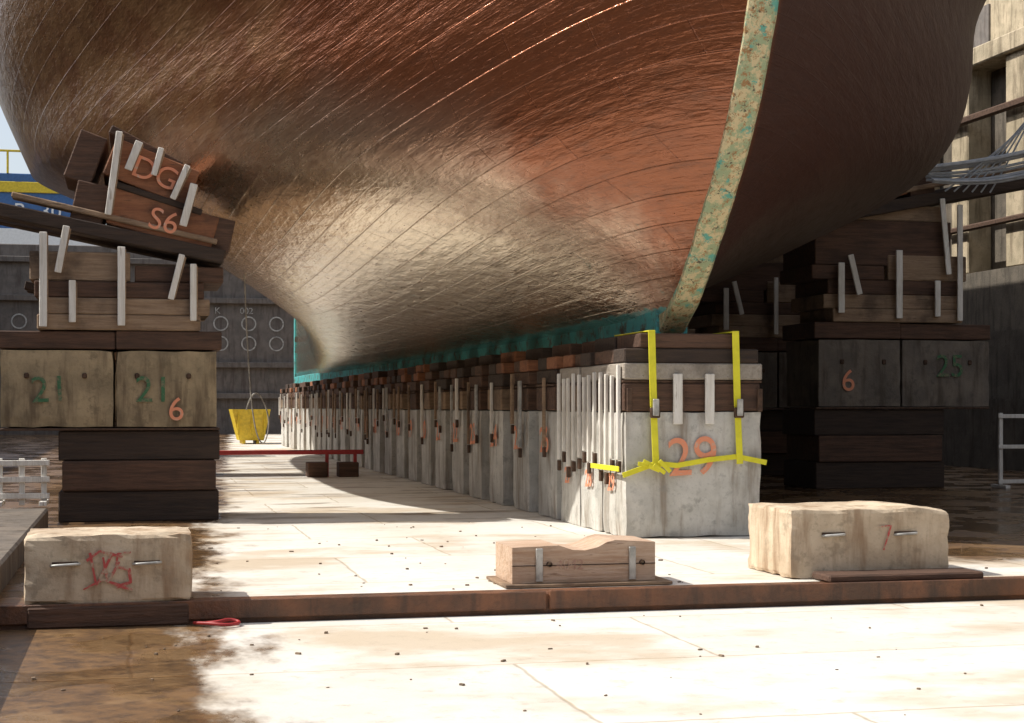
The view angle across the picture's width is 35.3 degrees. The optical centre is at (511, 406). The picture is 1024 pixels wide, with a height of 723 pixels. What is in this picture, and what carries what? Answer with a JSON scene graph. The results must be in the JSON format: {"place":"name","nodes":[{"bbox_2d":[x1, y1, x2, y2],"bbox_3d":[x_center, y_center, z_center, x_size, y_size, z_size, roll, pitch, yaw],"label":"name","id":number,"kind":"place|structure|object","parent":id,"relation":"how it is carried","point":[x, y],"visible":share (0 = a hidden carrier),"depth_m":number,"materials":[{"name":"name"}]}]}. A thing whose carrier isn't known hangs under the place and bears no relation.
{"place":"outdoors","nodes":[
{"label":"outdoors","id":0,"kind":"place"},
{"bbox_2d":[0,106,29,173],"label":"sky","id":1,"kind":"structure","parent":0,"point":[17,164],"materials":[{"name":"white"}]},
{"bbox_2d":[24,281,116,426],"bbox_3d":[-7.449,-0.520,29.160,2.586,3.541,1.420,0,0,-13],"label":"hull support stack","id":2,"kind":"object","parent":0,"point":[29,286],"visible":0.02,"depth_m":28.63,"materials":[{"name":"wood"}]},
{"bbox_2d":[0,599,1023,722],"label":"dock floor","id":3,"kind":"structure","parent":0,"point":[785,672],"depth_m":8.54,"materials":[{"name":"concrete"}]},
{"bbox_2d":[0,508,47,592],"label":"side ledge","id":4,"kind":"object","parent":3,"relation":"on","point":[17,525],"visible":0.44,"depth_m":13.41,"materials":[{"name":"concrete"}]},
{"bbox_2d":[193,618,240,625],"bbox_3d":[-1.858,1.362,10.151,0.296,0.038,0.158,0,0,-13],"label":"red hose","id":5,"kind":"object","parent":3,"relation":"on","point":[221,623],"visible":1,"depth_m":10.15,"materials":[{"name":"rubber"}]},
{"bbox_2d":[31,522,1002,714],"bbox_3d":[0.739,1.314,12.003,8.080,0.154,10.937,0,0,-13],"label":"debris","id":6,"kind":"object","parent":3,"relation":"on","point":[460,684],"visible":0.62,"depth_m":9.84,"materials":[{"name":"stone"}]},
{"bbox_2d":[0,434,1023,602],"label":"dock floor","id":7,"kind":"structure","parent":0,"point":[275,509],"depth_m":16.35,"materials":[{"name":"concrete"}]},
{"bbox_2d":[0,458,49,506],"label":"white trestle","id":8,"kind":"object","parent":7,"relation":"on","point":[43,479],"visible":1,"depth_m":17.06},
{"bbox_2d":[24,526,191,629],"bbox_3d":[-2.608,1.093,10.443,1.039,0.594,0.683,0,0,-13],"label":"concrete block","id":9,"kind":"object","parent":7,"relation":"on","point":[104,565],"depth_m":10.16,"materials":[{"name":"concrete"}]},
{"bbox_2d":[0,125,234,521],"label":"hull support stack","id":10,"kind":"object","parent":7,"relation":"on","point":[153,454],"visible":1,"depth_m":17.47,"materials":[{"name":"wood"}]},
{"bbox_2d":[0,244,293,434],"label":"dock caisson gate","id":11,"kind":"structure","parent":7,"relation":"on","point":[270,328],"depth_m":73.00,"materials":[{"name":"metal"}]},
{"bbox_2d":[229,409,270,443],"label":"yellow skip","id":12,"kind":"object","parent":7,"relation":"on","point":[243,424],"visible":0.93,"depth_m":53.28,"materials":[{"name":"paint"}]},
{"bbox_2d":[279,384,288,445],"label":"keel block","id":13,"kind":"structure","parent":7,"relation":"on","point":[282,391],"depth_m":50.97,"materials":[{"name":"concrete"}]},
{"bbox_2d":[283,384,292,446],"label":"keel block","id":14,"kind":"structure","parent":7,"relation":"on","point":[286,429],"depth_m":49.45,"materials":[{"name":"concrete"}]},
{"bbox_2d":[287,383,299,447],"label":"keel block","id":15,"kind":"structure","parent":7,"relation":"on","point":[295,385],"depth_m":48.36,"materials":[{"name":"concrete"}]},
{"bbox_2d":[291,383,301,448],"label":"keel block","id":16,"kind":"structure","parent":7,"relation":"on","point":[294,433],"depth_m":46.97,"materials":[{"name":"concrete"}]},
{"bbox_2d":[295,382,309,449],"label":"keel block","id":17,"kind":"structure","parent":7,"relation":"on","point":[297,419],"depth_m":45.73,"materials":[{"name":"concrete"}]},
{"bbox_2d":[299,381,312,449],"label":"keel block","id":18,"kind":"structure","parent":7,"relation":"on","point":[302,414],"depth_m":44.43,"materials":[{"name":"concrete"}]},
{"bbox_2d":[305,380,319,449],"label":"keel block","id":19,"kind":"structure","parent":7,"relation":"on","point":[307,426],"depth_m":43.32,"materials":[{"name":"concrete"}]},
{"bbox_2d":[309,380,322,449],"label":"keel block","id":20,"kind":"structure","parent":7,"relation":"on","point":[312,425],"depth_m":42.02,"materials":[{"name":"concrete"}]},
{"bbox_2d":[306,462,327,476],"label":"foot block","id":21,"kind":"object","parent":7,"relation":"on","point":[316,469],"depth_m":28.37,"materials":[{"name":"brown wood"}]},
{"bbox_2d":[314,379,331,455],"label":"keel block","id":22,"kind":"structure","parent":7,"relation":"on","point":[317,410],"depth_m":40.76,"materials":[{"name":"concrete"}]},
{"bbox_2d":[325,454,328,476],"bbox_3d":[-3.282,1.050,28.552,0.060,0.400,0.080,0,0,-13],"label":"post","id":23,"kind":"object","parent":7,"relation":"on","point":[327,458],"visible":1,"depth_m":28.52,"materials":[{"name":"red metal"}]},
{"bbox_2d":[220,450,363,454],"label":"beam","id":24,"kind":"structure","parent":23,"relation":"on","point":[266,452],"depth_m":28.34,"materials":[{"name":"red metal"}]},
{"bbox_2d":[320,378,334,456],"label":"keel block","id":25,"kind":"structure","parent":7,"relation":"on","point":[324,390],"depth_m":39.66,"materials":[{"name":"concrete"}]},
{"bbox_2d":[326,377,342,458],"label":"keel block","id":26,"kind":"structure","parent":7,"relation":"on","point":[329,422],"depth_m":38.21,"materials":[{"name":"concrete"}]},
{"bbox_2d":[332,376,348,460],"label":"keel block","id":27,"kind":"structure","parent":7,"relation":"on","point":[336,425],"depth_m":36.90,"materials":[{"name":"concrete"}]},
{"bbox_2d":[336,462,358,476],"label":"foot block","id":28,"kind":"object","parent":7,"relation":"on","point":[347,469],"depth_m":28.50,"materials":[{"name":"brown wood"}]},
{"bbox_2d":[339,375,357,461],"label":"keel block","id":29,"kind":"structure","parent":7,"relation":"on","point":[344,436],"depth_m":35.53,"materials":[{"name":"concrete"}]},
{"bbox_2d":[346,374,363,461],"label":"keel block","id":30,"kind":"structure","parent":7,"relation":"on","point":[350,401],"depth_m":34.41,"materials":[{"name":"concrete"}]},
{"bbox_2d":[353,454,356,461],"bbox_3d":[-2.795,1.050,28.666,0.060,0.400,0.080,0,0,-13],"label":"post","id":31,"kind":"object","parent":7,"relation":"on","point":[354,457],"visible":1,"depth_m":28.63,"materials":[{"name":"red metal"}]},
{"bbox_2d":[355,372,371,466],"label":"keel block","id":32,"kind":"structure","parent":7,"relation":"on","point":[359,409],"depth_m":33.09,"materials":[{"name":"concrete"}]},
{"bbox_2d":[364,371,387,469],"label":"keel block","id":33,"kind":"structure","parent":7,"relation":"on","point":[368,421],"depth_m":31.82,"materials":[{"name":"concrete"}]},
{"bbox_2d":[373,370,397,471],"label":"keel block","id":34,"kind":"structure","parent":7,"relation":"on","point":[379,441],"depth_m":30.48,"materials":[{"name":"concrete"}]},
{"bbox_2d":[382,368,406,474],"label":"keel block","id":35,"kind":"structure","parent":7,"relation":"on","point":[390,466],"depth_m":29.29,"materials":[{"name":"concrete"}]},
{"bbox_2d":[393,366,415,477],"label":"keel block","id":36,"kind":"object","parent":7,"relation":"on","point":[400,399],"depth_m":28.02,"materials":[{"name":"concrete"}]},
{"bbox_2d":[406,364,429,481],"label":"keel block","id":37,"kind":"object","parent":7,"relation":"on","point":[415,444],"depth_m":26.76,"materials":[{"name":"concrete"}]},
{"bbox_2d":[420,362,454,484],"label":"keel block","id":38,"kind":"object","parent":7,"relation":"on","point":[427,435],"depth_m":25.48,"materials":[{"name":"concrete"}]},
{"bbox_2d":[434,360,464,489],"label":"keel block","id":39,"kind":"object","parent":7,"relation":"on","point":[443,469],"depth_m":24.22,"materials":[{"name":"concrete"}]},
{"bbox_2d":[450,357,478,493],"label":"keel block","id":40,"kind":"object","parent":7,"relation":"on","point":[458,421],"depth_m":22.96,"materials":[{"name":"concrete"}]},
{"bbox_2d":[467,355,500,498],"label":"keel block","id":41,"kind":"object","parent":7,"relation":"on","point":[478,413],"depth_m":21.62,"materials":[{"name":"concrete"}]},
{"bbox_2d":[488,351,525,504],"bbox_3d":[0.438,0.281,20.816,1.444,1.952,0.848,0,0,-13],"label":"keel block","id":42,"kind":"object","parent":7,"relation":"on","point":[501,446],"depth_m":20.38,"materials":[{"name":"concrete"}]},
{"bbox_2d":[0,576,1023,629],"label":"kerb","id":43,"kind":"structure","parent":7,"relation":"on","point":[257,609],"depth_m":10.85,"materials":[{"name":"metal"}]},
{"bbox_2d":[510,348,556,511],"bbox_3d":[0.735,0.280,19.550,1.447,1.950,0.848,0,0,-13],"label":"keel block","id":44,"kind":"object","parent":7,"relation":"on","point":[525,422],"depth_m":19.16,"materials":[{"name":"concrete"}]},
{"bbox_2d":[536,343,581,518],"bbox_3d":[1.031,0.280,18.283,1.446,1.950,0.850,0,0,-13],"label":"keel block","id":45,"kind":"object","parent":7,"relation":"on","point":[550,499],"depth_m":18.03,"materials":[{"name":"concrete"}]},
{"bbox_2d":[0,0,985,382],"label":"sailing ship hull","id":46,"kind":"object","parent":45,"relation":"on","point":[390,184],"visible":0.96,"depth_m":16.14,"materials":[{"name":"orange metal"}]},
{"bbox_2d":[244,275,268,443],"bbox_3d":[-3.796,-0.800,23.862,0.384,2.702,0.219,0,0,-13],"label":"hanging rope","id":47,"kind":"object","parent":46,"relation":"hanging from","point":[249,376],"visible":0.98,"depth_m":23.74,"materials":[{"name":"yellow fabric"}]},
{"bbox_2d":[557,341,594,524],"bbox_3d":[1.258,0.279,17.294,1.440,1.949,0.780,0,0,-13],"label":"keel block","id":48,"kind":"object","parent":7,"relation":"on","point":[571,370],"depth_m":17.09,"materials":[{"name":"concrete"}]},
{"bbox_2d":[486,534,672,587],"bbox_3d":[0.469,1.088,11.442,1.200,0.312,0.630,0,0,-13],"label":"notched timber chock","id":49,"kind":"object","parent":7,"relation":"on","point":[602,560],"visible":1,"depth_m":11.21,"materials":[{"name":"brown wood"}]},
{"bbox_2d":[577,337,616,530],"bbox_3d":[1.440,0.280,16.516,1.440,1.950,0.780,0,0,-13],"label":"keel block","id":50,"kind":"object","parent":7,"relation":"on","point":[591,483],"depth_m":16.33,"materials":[{"name":"concrete"}]},
{"bbox_2d":[598,333,762,537],"bbox_3d":[1.629,0.279,15.710,1.440,1.948,0.835,0,0,-13],"label":"keel block","id":51,"kind":"object","parent":7,"relation":"on","point":[695,390],"depth_m":15.36,"materials":[{"name":"concrete"}]},
{"bbox_2d":[591,330,766,477],"bbox_3d":[1.612,-0.024,15.796,1.489,1.394,1.170,0,0,-13],"label":"yellow ratchet strap","id":52,"kind":"object","parent":51,"relation":"attached to","point":[656,464],"visible":0.94,"depth_m":15.30,"materials":[{"name":"fabric"}]},
{"bbox_2d":[688,255,799,475],"bbox_3d":[4.973,-1.537,29.726,3.862,5.573,1.470,0,0,-13],"label":"hull support stack","id":53,"kind":"object","parent":7,"relation":"on","point":[752,306],"visible":0.22,"depth_m":29.03,"materials":[{"name":"wood"}]},
{"bbox_2d":[748,501,982,582],"bbox_3d":[2.604,0.995,12.024,1.357,0.528,1.192,0,0,-13],"label":"concrete block","id":54,"kind":"object","parent":7,"relation":"on","point":[863,541],"depth_m":11.77,"materials":[{"name":"concrete"}]},
{"bbox_2d":[780,167,1023,488],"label":"hull support stack","id":55,"kind":"object","parent":7,"relation":"on","point":[887,355],"visible":0.69,"depth_m":24.62,"materials":[{"name":"wood"}]},
{"bbox_2d":[991,413,1023,488],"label":"white trestle","id":56,"kind":"object","parent":7,"relation":"on","point":[1001,447],"visible":1,"depth_m":24.65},
{"bbox_2d":[687,326,694,333],"bbox_3d":[3.814,-1.585,34.384,3.713,5.669,1.470,0,0,-13],"label":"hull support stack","id":57,"kind":"object","parent":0,"point":[690,331],"depth_m":33.77,"materials":[{"name":"wood"}]},
{"bbox_2d":[973,0,1023,47],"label":"warehouse","id":58,"kind":"structure","parent":0,"point":[997,18],"depth_m":53.74,"materials":[{"name":"concrete"}]},
{"bbox_2d":[973,4,990,47],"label":"windows","id":59,"kind":"structure","parent":58,"relation":"in","point":[982,35],"depth_m":54.48,"materials":[{"name":"glass"}]},
{"bbox_3d":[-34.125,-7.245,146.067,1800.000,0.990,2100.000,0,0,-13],"label":"ground","id":60,"kind":"structure","parent":0,"visible":0},
{"bbox_2d":[0,149,96,245],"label":"blue site cabin","id":61,"kind":"object","parent":60,"relation":"on","point":[25,184],"visible":0.12,"depth_m":75.70,"materials":[{"name":"metal"}]},
{"bbox_2d":[940,67,1023,470],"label":"altar steps","id":62,"kind":"structure","parent":60,"relation":"on","point":[993,297],"depth_m":33.56,"materials":[{"name":"concrete"}]},
{"bbox_2d":[933,48,1023,273],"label":"pilasters","id":63,"kind":"object","parent":62,"relation":"on","point":[970,141],"visible":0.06,"depth_m":36.02,"materials":[{"name":"concrete"}]},
{"bbox_2d":[951,96,1023,234],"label":"service pipes and ladders","id":64,"kind":"object","parent":63,"relation":"attached to","point":[995,110],"depth_m":34.58,"materials":[{"name":"metal"}]},
{"bbox_2d":[972,27,1023,71],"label":"coping","id":65,"kind":"object","parent":62,"relation":"on","point":[989,56],"depth_m":34.69,"materials":[{"name":"concrete"}]},
{"bbox_2d":[925,122,1023,192],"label":"cable bundle","id":66,"kind":"object","parent":65,"relation":"hanging from","point":[935,175],"visible":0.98,"depth_m":24.29,"materials":[{"name":"grey rubber"}]}
]}

